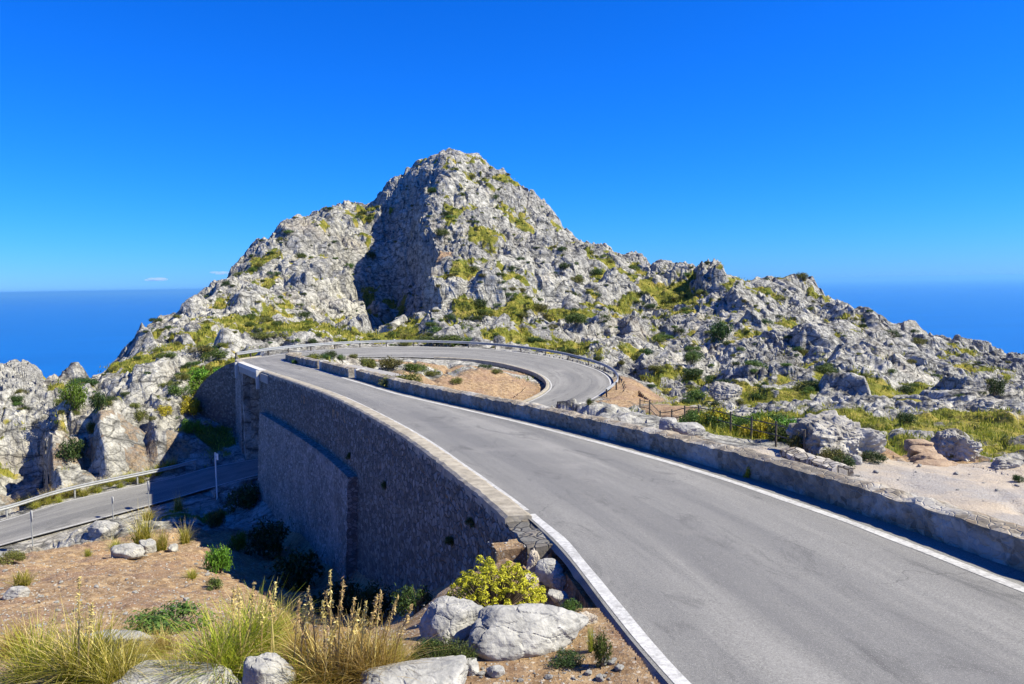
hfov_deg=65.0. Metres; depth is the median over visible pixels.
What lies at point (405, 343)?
olive scrub
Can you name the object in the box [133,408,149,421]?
shrub
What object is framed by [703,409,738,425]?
thicket bush
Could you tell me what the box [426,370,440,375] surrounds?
shrub
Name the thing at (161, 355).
shrub
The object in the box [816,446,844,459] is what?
shrub
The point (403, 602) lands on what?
shrub
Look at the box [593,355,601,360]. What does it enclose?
dark scrub
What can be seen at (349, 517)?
retaining wall
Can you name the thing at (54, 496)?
grass tuft
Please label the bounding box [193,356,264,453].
retaining wall
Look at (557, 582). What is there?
boulder
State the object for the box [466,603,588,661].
boulder
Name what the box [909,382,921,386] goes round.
green scrub
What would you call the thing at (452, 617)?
boulder
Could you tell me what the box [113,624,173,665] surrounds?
grass tuft
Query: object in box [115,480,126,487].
grass tuft
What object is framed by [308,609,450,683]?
grass tuft
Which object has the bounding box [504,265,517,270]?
dark scrub
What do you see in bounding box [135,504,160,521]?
grass tuft
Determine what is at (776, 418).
thicket bush
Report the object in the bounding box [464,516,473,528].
wall weed
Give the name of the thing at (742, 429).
thicket bush
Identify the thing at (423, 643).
thyme bush
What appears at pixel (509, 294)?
green scrub
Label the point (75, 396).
shrub
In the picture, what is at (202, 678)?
boulder
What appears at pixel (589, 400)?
shrub
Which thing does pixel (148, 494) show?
road sign
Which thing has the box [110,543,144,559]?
boulder
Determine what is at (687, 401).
dark scrub
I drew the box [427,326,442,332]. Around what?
green scrub
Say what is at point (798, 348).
dark scrub
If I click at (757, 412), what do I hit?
thicket bush
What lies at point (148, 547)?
boulder
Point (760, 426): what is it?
thicket bush
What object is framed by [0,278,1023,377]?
sea
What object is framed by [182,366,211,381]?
shrub
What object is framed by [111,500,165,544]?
grass tuft
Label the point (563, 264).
dark scrub
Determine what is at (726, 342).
green scrub
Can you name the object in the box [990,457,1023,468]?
boulder
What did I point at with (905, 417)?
shrub
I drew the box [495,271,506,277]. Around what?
dark scrub
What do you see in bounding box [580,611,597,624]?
boulder
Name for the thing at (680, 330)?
dark scrub
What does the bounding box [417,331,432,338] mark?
olive scrub
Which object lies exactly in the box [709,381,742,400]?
boulder
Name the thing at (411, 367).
shrub
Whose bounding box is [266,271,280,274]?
dark scrub
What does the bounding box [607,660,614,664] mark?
loose stone
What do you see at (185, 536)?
grass tuft
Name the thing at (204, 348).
shrub
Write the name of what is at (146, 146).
sky
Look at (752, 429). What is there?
rail fence
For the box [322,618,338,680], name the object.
seed stalk
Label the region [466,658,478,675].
boulder
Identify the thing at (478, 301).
dark scrub
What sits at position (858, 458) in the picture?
boulder
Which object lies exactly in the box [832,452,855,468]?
shrub
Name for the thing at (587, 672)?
loose stone
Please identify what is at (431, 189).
dark scrub
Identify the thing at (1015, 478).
shrub
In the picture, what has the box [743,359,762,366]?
green scrub
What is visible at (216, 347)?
dark scrub
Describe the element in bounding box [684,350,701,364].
shrub
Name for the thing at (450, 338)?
shrub
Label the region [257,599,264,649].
seed stalk
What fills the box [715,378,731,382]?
dark scrub
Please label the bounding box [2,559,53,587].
grass tuft
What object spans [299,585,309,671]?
seed stalk
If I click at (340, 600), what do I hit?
seed stalk
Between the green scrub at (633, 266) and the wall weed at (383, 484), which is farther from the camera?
the green scrub at (633, 266)
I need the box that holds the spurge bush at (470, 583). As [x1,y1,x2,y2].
[445,555,546,606]
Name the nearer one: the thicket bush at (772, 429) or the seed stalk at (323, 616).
the seed stalk at (323, 616)
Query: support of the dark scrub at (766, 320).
on the hillside
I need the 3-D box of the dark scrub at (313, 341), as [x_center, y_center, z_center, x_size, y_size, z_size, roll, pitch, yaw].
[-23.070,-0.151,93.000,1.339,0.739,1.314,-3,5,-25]
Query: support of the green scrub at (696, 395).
on the hillside
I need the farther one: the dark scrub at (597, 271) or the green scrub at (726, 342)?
the dark scrub at (597, 271)
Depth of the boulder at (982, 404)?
42.99 m
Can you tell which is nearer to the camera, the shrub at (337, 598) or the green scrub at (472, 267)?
the shrub at (337, 598)
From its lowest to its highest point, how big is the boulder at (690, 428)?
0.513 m
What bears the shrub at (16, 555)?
on the hillside
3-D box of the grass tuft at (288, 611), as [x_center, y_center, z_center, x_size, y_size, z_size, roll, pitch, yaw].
[-2.893,3.518,9.935,1.096,0.808,1.142,-3,5,-28]
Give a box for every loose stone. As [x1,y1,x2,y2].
[477,670,484,675]
[545,674,552,679]
[584,669,591,675]
[596,673,603,681]
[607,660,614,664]
[614,664,623,670]
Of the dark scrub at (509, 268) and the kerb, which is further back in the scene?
the dark scrub at (509, 268)
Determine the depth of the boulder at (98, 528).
43.16 m
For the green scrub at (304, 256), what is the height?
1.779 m
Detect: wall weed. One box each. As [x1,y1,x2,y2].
[381,480,385,490]
[444,534,453,546]
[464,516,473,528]
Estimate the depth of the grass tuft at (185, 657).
8.28 m
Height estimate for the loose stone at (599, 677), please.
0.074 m
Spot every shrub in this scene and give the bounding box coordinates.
[0,548,26,564]
[54,435,88,462]
[56,378,88,410]
[85,420,94,433]
[88,388,109,414]
[123,598,217,634]
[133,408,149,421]
[148,317,162,321]
[153,351,177,358]
[155,404,173,415]
[168,383,194,396]
[179,394,199,416]
[181,418,205,432]
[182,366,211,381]
[183,344,216,353]
[188,377,206,392]
[202,542,234,573]
[204,509,225,527]
[205,576,223,590]
[222,480,260,513]
[226,528,247,551]
[243,515,293,559]
[250,331,289,338]
[264,546,325,591]
[306,576,364,616]
[337,354,345,360]
[346,576,400,626]
[376,355,403,369]
[377,372,422,386]
[390,582,434,615]
[400,362,428,372]
[413,334,469,344]
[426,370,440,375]
[448,336,472,345]
[449,376,462,383]
[491,368,502,373]
[546,647,586,668]
[559,598,582,611]
[563,312,588,324]
[585,398,593,404]
[593,626,613,667]
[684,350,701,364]
[709,317,733,342]
[743,467,752,478]
[786,432,802,448]
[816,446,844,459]
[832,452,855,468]
[860,449,887,463]
[862,422,876,429]
[883,329,901,337]
[896,411,918,423]
[986,375,1005,396]
[1010,474,1023,482]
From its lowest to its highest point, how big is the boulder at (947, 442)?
1.114 m
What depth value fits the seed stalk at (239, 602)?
8.66 m
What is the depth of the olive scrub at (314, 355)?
64.66 m
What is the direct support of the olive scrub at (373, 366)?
on the hillside
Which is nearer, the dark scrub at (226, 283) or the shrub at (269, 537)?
the shrub at (269, 537)
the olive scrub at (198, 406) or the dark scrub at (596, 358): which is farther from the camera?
the dark scrub at (596, 358)
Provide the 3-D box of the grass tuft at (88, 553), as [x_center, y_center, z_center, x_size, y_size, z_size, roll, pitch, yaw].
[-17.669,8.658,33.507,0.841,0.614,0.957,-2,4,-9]
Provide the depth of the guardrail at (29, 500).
56.29 m
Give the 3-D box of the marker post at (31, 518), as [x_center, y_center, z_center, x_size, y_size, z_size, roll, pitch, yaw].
[-27.283,10.866,45.675,0.101,2.600,0.596,-3,5,-31]
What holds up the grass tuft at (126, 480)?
on the hillside
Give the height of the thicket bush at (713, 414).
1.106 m
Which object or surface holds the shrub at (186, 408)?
on the hillside
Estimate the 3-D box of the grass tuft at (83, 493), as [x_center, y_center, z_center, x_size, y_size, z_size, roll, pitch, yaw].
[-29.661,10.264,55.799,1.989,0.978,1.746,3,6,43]
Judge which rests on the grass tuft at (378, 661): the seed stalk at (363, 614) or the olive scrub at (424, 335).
the seed stalk at (363, 614)
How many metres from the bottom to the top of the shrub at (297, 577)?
2.176 m
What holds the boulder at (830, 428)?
on the hillside
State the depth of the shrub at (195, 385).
73.41 m
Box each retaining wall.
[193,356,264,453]
[258,370,566,592]
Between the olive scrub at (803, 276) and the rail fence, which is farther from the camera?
the olive scrub at (803, 276)
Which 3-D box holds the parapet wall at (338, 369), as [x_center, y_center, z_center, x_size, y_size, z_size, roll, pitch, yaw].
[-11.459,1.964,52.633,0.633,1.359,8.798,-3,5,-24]
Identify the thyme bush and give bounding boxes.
[409,636,442,659]
[413,635,478,659]
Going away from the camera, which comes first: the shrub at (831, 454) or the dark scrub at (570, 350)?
the shrub at (831, 454)
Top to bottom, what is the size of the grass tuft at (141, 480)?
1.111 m
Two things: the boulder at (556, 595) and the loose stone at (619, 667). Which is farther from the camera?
the boulder at (556, 595)
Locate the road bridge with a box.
[234,362,401,388]
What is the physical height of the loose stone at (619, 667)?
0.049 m
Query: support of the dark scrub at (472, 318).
on the hillside
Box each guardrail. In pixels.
[0,459,195,516]
[235,340,619,396]
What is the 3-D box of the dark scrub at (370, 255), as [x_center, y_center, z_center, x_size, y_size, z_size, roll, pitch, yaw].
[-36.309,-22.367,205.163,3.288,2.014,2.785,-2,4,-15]
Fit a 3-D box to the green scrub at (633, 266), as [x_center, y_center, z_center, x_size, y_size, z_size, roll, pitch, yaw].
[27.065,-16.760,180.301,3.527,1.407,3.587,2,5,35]
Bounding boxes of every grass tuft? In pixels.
[0,595,176,683]
[0,603,103,683]
[0,611,54,659]
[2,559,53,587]
[24,493,44,508]
[40,493,55,504]
[41,486,61,500]
[52,622,182,683]
[53,494,66,502]
[56,487,72,498]
[69,485,88,495]
[76,485,96,496]
[83,547,94,556]
[85,480,99,492]
[92,483,106,492]
[105,533,122,551]
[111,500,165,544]
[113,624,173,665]
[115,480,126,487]
[122,470,132,481]
[131,476,146,482]
[131,593,300,683]
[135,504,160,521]
[135,623,191,658]
[136,634,235,683]
[143,465,152,477]
[149,522,175,550]
[152,466,164,475]
[159,457,175,466]
[162,573,329,672]
[165,455,178,469]
[168,489,185,510]
[174,515,200,543]
[180,567,200,581]
[233,641,346,683]
[236,593,317,647]
[238,602,421,683]
[258,602,343,670]
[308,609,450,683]
[312,600,409,683]
[370,628,433,662]
[584,616,595,651]
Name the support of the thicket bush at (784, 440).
on the grass
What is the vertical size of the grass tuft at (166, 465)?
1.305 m
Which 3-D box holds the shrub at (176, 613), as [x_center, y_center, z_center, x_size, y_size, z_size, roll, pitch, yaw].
[-5.461,4.392,12.721,1.346,0.442,1.368,3,6,44]
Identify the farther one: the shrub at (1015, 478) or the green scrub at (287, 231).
the green scrub at (287, 231)
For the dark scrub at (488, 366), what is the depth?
76.11 m
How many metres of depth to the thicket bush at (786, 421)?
25.45 m
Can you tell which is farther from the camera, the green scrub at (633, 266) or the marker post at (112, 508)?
the green scrub at (633, 266)
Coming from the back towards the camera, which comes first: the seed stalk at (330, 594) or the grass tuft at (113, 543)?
the grass tuft at (113, 543)
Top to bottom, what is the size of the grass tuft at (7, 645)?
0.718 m
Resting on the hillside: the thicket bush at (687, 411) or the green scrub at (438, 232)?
the green scrub at (438, 232)
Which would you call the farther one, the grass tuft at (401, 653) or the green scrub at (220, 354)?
the green scrub at (220, 354)
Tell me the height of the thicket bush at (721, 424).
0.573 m
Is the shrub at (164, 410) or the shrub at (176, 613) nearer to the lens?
the shrub at (176, 613)
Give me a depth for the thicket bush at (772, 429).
23.68 m
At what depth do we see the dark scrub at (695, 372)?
95.98 m
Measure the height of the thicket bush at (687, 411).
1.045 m
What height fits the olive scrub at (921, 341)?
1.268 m
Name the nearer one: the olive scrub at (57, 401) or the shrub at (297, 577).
the shrub at (297, 577)
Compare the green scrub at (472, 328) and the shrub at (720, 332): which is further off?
the shrub at (720, 332)
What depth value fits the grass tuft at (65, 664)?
8.46 m
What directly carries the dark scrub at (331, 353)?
on the hillside
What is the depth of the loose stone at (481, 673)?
8.35 m
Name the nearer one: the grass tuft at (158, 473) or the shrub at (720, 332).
the grass tuft at (158, 473)
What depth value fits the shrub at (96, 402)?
63.30 m
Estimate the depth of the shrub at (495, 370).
74.85 m
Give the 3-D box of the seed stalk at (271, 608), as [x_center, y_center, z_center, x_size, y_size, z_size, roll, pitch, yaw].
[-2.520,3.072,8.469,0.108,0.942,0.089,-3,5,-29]
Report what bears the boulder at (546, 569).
on the hillside
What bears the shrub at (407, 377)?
on the hillside
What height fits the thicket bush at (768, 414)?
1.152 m
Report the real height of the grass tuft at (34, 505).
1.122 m
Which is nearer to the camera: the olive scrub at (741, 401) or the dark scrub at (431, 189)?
the olive scrub at (741, 401)
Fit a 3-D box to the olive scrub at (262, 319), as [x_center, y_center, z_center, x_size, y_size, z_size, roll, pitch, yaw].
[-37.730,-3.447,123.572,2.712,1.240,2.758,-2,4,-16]
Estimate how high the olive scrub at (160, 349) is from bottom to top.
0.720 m
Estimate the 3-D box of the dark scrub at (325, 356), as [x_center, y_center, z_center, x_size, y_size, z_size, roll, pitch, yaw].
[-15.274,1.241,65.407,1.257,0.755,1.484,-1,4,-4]
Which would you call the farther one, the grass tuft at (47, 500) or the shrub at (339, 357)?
the shrub at (339, 357)
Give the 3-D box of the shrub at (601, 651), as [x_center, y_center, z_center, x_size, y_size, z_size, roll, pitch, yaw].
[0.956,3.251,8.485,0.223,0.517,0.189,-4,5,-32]
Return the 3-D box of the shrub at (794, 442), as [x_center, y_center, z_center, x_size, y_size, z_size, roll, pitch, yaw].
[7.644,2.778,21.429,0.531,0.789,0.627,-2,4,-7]
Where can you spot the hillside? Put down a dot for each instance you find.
(122, 438)
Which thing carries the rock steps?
on the hillside
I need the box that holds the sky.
[0,0,1023,295]
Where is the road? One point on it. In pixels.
(688, 572)
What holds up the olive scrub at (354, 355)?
on the hillside
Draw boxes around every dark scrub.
[7,395,25,402]
[66,376,99,385]
[107,396,117,399]
[120,390,130,396]
[202,344,218,353]
[221,280,238,286]
[253,328,264,332]
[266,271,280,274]
[295,311,313,316]
[308,338,318,343]
[317,353,330,359]
[319,350,337,358]
[366,251,375,257]
[384,331,401,337]
[427,187,436,192]
[439,211,452,215]
[444,314,456,320]
[464,315,482,320]
[471,297,487,307]
[477,364,492,368]
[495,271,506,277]
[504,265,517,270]
[525,337,542,341]
[558,262,571,268]
[563,347,579,353]
[589,268,603,274]
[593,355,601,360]
[637,291,649,295]
[638,348,652,354]
[642,302,656,308]
[674,328,685,333]
[678,398,697,403]
[681,367,702,378]
[690,349,705,359]
[703,375,715,380]
[709,399,722,405]
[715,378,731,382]
[761,318,774,324]
[791,346,803,351]
[896,383,915,392]
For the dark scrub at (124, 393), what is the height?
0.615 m
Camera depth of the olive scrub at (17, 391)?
72.75 m
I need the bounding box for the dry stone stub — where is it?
[779,447,853,476]
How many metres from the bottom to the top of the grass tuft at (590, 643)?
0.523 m
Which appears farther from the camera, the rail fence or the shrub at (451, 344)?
the shrub at (451, 344)
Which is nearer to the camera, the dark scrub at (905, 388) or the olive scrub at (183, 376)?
the dark scrub at (905, 388)
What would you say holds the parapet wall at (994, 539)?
on the road
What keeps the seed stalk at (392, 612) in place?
on the grass tuft at (378, 661)
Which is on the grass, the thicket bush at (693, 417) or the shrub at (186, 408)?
the thicket bush at (693, 417)
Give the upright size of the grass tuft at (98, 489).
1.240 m
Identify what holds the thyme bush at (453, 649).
on the hillside
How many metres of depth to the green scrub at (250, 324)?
121.73 m
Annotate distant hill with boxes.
[0,359,45,390]
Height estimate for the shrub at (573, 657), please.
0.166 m
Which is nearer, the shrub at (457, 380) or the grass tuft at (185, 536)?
the grass tuft at (185, 536)
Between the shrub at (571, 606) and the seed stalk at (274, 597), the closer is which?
the seed stalk at (274, 597)
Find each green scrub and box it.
[198,349,227,360]
[243,321,255,326]
[269,320,282,326]
[283,229,293,233]
[294,253,306,258]
[424,321,438,326]
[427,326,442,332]
[434,228,449,235]
[461,324,474,330]
[466,265,480,270]
[477,308,495,315]
[505,292,517,296]
[595,314,610,320]
[628,265,639,269]
[650,337,663,342]
[653,333,672,339]
[682,386,706,400]
[684,345,701,351]
[722,340,731,345]
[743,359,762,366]
[749,368,758,373]
[751,393,766,399]
[802,386,814,391]
[813,364,839,373]
[886,368,897,372]
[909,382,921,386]
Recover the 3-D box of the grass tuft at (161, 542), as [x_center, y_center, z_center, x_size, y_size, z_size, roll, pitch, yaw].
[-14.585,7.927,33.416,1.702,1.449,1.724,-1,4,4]
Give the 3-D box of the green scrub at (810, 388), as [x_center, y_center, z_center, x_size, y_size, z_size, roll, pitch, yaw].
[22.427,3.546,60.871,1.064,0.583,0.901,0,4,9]
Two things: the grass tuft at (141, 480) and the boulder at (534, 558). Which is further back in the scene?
the grass tuft at (141, 480)
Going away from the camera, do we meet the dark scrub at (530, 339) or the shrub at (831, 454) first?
the shrub at (831, 454)
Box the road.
[0,346,1023,683]
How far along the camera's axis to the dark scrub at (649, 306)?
156.61 m
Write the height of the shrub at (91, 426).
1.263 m
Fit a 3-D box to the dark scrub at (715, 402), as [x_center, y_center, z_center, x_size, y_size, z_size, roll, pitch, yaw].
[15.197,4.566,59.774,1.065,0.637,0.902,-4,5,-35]
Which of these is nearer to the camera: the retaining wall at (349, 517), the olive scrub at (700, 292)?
the retaining wall at (349, 517)
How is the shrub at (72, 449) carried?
on the hillside
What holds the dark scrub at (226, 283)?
on the hillside
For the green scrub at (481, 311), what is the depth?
134.62 m
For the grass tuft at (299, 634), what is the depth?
8.69 m
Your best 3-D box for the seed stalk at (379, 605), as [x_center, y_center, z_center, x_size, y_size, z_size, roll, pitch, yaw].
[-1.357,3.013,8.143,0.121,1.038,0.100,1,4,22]
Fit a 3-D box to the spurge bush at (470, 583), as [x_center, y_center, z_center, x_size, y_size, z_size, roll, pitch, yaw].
[-0.254,3.192,10.586,1.431,0.736,1.077,-1,4,0]
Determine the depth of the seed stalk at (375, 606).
8.17 m
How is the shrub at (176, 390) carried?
on the hillside
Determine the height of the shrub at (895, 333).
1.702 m
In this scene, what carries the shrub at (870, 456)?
on the hillside
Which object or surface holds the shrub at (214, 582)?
on the hillside
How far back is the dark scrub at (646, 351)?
105.02 m
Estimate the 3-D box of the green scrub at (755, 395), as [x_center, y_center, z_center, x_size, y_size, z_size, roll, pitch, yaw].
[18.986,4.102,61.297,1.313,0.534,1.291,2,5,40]
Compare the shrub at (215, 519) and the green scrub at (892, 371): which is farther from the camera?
the green scrub at (892, 371)
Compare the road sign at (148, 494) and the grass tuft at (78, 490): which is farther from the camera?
the grass tuft at (78, 490)
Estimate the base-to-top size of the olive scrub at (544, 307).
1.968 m
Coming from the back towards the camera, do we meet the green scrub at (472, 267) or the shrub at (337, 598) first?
the green scrub at (472, 267)
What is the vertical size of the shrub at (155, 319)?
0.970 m
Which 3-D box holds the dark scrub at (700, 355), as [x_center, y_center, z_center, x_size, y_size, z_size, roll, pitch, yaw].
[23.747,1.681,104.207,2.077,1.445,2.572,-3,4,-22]
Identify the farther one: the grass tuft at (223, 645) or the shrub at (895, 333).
the shrub at (895, 333)
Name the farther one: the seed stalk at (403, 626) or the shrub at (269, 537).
the shrub at (269, 537)
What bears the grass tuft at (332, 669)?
on the hillside
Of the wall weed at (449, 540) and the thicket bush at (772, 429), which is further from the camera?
the thicket bush at (772, 429)
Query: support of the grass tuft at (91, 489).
on the hillside
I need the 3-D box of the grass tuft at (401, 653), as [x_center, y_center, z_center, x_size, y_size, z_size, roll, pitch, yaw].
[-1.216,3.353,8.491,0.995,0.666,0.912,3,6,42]
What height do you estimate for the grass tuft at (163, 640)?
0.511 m
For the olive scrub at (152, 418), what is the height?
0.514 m
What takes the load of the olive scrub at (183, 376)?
on the hillside
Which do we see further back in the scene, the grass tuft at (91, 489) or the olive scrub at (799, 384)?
the olive scrub at (799, 384)
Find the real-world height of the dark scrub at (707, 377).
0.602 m
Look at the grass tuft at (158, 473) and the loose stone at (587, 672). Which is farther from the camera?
the grass tuft at (158, 473)
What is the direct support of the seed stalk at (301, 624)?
on the hillside
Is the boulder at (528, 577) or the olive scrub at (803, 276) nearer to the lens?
the boulder at (528, 577)
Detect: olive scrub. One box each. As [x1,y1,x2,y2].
[14,388,29,393]
[49,397,62,405]
[129,401,142,407]
[145,415,156,420]
[151,347,164,351]
[166,379,181,385]
[172,372,191,379]
[178,402,202,411]
[199,364,212,370]
[258,316,273,323]
[304,352,322,359]
[349,353,357,357]
[359,357,375,366]
[361,358,376,368]
[397,339,411,345]
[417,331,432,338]
[518,311,530,318]
[532,302,548,311]
[570,274,584,284]
[647,364,663,370]
[693,289,709,295]
[735,398,744,404]
[791,379,819,390]
[793,271,808,279]
[906,358,917,363]
[912,338,929,344]
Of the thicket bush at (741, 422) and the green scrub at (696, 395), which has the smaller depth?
the thicket bush at (741, 422)
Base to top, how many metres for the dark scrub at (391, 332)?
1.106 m
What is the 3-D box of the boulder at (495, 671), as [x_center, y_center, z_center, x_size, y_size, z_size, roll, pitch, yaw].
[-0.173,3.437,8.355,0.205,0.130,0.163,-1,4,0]
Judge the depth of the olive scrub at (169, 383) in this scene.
72.29 m
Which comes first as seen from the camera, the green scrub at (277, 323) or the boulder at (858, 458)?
the boulder at (858, 458)
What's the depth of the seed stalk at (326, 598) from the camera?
8.13 m
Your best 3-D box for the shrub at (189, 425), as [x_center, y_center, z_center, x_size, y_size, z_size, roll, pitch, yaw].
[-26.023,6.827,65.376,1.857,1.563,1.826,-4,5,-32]
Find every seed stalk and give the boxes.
[74,576,84,683]
[84,601,94,678]
[230,587,236,647]
[235,584,242,653]
[245,582,256,654]
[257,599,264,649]
[267,590,276,652]
[268,582,277,652]
[292,598,301,667]
[295,609,310,670]
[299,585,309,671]
[308,594,317,667]
[320,600,327,674]
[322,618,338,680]
[323,590,339,671]
[326,569,334,672]
[337,576,345,674]
[345,607,360,677]
[348,597,357,677]
[359,601,367,660]
[365,594,378,668]
[370,589,382,664]
[381,595,398,660]
[394,604,412,655]
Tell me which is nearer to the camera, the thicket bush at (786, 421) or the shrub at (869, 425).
the thicket bush at (786, 421)
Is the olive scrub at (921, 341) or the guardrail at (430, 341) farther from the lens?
the olive scrub at (921, 341)
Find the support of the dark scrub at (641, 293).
on the hillside
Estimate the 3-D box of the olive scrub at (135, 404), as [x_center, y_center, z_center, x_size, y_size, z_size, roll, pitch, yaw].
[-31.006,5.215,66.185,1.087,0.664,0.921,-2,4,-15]
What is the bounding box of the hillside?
[0,148,1023,683]
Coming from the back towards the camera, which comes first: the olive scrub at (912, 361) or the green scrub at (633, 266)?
the green scrub at (633, 266)
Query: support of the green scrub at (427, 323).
on the hillside
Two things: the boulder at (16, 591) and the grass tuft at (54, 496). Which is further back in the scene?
the grass tuft at (54, 496)
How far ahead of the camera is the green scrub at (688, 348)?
110.04 m
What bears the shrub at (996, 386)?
on the hillside
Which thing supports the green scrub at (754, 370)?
on the hillside
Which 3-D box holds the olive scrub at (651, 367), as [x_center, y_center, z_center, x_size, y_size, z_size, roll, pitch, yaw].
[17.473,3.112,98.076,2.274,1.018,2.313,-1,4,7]
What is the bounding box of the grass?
[0,149,1023,523]
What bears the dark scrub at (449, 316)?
on the hillside
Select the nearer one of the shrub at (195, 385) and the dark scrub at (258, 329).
the shrub at (195, 385)
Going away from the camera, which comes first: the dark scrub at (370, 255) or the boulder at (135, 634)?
the boulder at (135, 634)
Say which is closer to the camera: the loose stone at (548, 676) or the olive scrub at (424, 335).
the loose stone at (548, 676)
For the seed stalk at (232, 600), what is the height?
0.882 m
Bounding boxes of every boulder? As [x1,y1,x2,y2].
[2,586,29,599]
[82,629,154,651]
[88,520,118,537]
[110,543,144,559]
[112,659,240,683]
[139,539,156,554]
[167,543,177,551]
[242,652,296,683]
[356,655,467,683]
[419,595,482,643]
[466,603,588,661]
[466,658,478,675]
[486,665,504,677]
[522,573,538,588]
[526,548,539,574]
[535,558,563,586]
[548,589,568,607]
[549,573,565,590]
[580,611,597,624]
[659,417,676,430]
[671,422,704,435]
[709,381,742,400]
[786,409,886,459]
[851,454,861,464]
[930,429,982,461]
[963,397,1004,411]
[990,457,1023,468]
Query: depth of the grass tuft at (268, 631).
9.13 m
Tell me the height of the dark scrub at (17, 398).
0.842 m
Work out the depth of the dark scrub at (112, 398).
65.76 m
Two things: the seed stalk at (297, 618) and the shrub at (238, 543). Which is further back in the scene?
the shrub at (238, 543)
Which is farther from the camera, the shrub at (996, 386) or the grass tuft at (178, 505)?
the shrub at (996, 386)
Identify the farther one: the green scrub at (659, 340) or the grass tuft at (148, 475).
the green scrub at (659, 340)
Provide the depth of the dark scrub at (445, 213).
182.06 m
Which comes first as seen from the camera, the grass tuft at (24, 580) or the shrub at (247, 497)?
the grass tuft at (24, 580)
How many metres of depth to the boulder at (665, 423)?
24.60 m
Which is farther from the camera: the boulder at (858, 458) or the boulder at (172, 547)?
the boulder at (172, 547)
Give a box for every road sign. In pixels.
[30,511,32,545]
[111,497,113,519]
[147,481,149,510]
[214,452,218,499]
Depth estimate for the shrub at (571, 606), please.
10.00 m
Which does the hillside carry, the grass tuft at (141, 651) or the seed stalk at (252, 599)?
the seed stalk at (252, 599)
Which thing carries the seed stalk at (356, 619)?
on the grass tuft at (332, 669)
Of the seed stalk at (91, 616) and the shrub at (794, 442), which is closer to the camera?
the seed stalk at (91, 616)
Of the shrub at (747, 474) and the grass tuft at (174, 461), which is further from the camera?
the grass tuft at (174, 461)
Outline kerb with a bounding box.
[434,357,548,401]
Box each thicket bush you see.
[679,409,703,423]
[682,406,705,420]
[697,403,729,426]
[702,417,734,429]
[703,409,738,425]
[734,416,750,430]
[735,421,766,436]
[748,413,774,438]
[750,409,766,417]
[758,409,786,419]
[764,409,798,423]
[765,420,788,441]
[766,423,789,444]
[772,415,796,425]
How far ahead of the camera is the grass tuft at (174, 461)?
61.31 m
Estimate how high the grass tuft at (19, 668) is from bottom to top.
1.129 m
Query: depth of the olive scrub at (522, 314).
134.40 m
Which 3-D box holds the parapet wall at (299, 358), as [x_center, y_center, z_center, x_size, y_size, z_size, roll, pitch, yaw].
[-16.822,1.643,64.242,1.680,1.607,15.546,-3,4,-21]
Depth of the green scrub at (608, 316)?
122.72 m
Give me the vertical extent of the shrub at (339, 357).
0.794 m
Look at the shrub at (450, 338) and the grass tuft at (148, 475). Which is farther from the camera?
the shrub at (450, 338)
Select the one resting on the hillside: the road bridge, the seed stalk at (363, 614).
the road bridge
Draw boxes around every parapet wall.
[285,352,321,368]
[319,360,356,377]
[354,368,1023,571]
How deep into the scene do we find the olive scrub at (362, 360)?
72.89 m
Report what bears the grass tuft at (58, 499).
on the hillside
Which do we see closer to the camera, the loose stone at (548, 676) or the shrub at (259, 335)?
the loose stone at (548, 676)
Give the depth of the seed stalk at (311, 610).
8.15 m
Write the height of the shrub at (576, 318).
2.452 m
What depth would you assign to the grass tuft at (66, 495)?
55.38 m
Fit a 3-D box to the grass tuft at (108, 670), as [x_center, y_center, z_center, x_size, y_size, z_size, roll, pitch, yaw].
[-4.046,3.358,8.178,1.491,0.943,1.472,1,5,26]
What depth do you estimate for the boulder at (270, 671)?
7.85 m
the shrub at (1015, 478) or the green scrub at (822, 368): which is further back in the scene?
the green scrub at (822, 368)
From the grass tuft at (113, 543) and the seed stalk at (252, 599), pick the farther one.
the grass tuft at (113, 543)
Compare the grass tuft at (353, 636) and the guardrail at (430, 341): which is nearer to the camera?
the grass tuft at (353, 636)
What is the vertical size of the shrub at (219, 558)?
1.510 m
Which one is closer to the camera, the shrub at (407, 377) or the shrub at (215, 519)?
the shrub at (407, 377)
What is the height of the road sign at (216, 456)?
3.300 m
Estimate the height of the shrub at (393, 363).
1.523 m
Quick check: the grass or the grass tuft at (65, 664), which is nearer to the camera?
the grass tuft at (65, 664)
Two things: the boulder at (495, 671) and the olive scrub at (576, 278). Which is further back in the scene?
the olive scrub at (576, 278)
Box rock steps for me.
[904,439,957,466]
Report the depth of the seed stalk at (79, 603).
8.28 m
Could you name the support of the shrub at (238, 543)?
on the hillside
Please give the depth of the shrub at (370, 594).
22.91 m
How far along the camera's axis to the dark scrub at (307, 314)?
141.96 m
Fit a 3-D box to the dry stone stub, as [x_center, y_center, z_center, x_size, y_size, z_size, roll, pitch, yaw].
[7.231,3.105,19.209,0.558,0.917,2.715,-1,4,-6]
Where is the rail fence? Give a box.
[639,398,805,451]
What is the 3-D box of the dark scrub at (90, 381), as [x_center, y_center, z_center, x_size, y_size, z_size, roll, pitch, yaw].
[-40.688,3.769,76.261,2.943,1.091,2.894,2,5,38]
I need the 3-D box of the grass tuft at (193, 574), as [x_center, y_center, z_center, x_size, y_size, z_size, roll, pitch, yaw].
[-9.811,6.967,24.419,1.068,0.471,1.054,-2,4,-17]
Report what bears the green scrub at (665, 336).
on the hillside
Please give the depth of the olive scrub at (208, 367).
77.04 m
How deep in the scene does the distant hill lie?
438.25 m

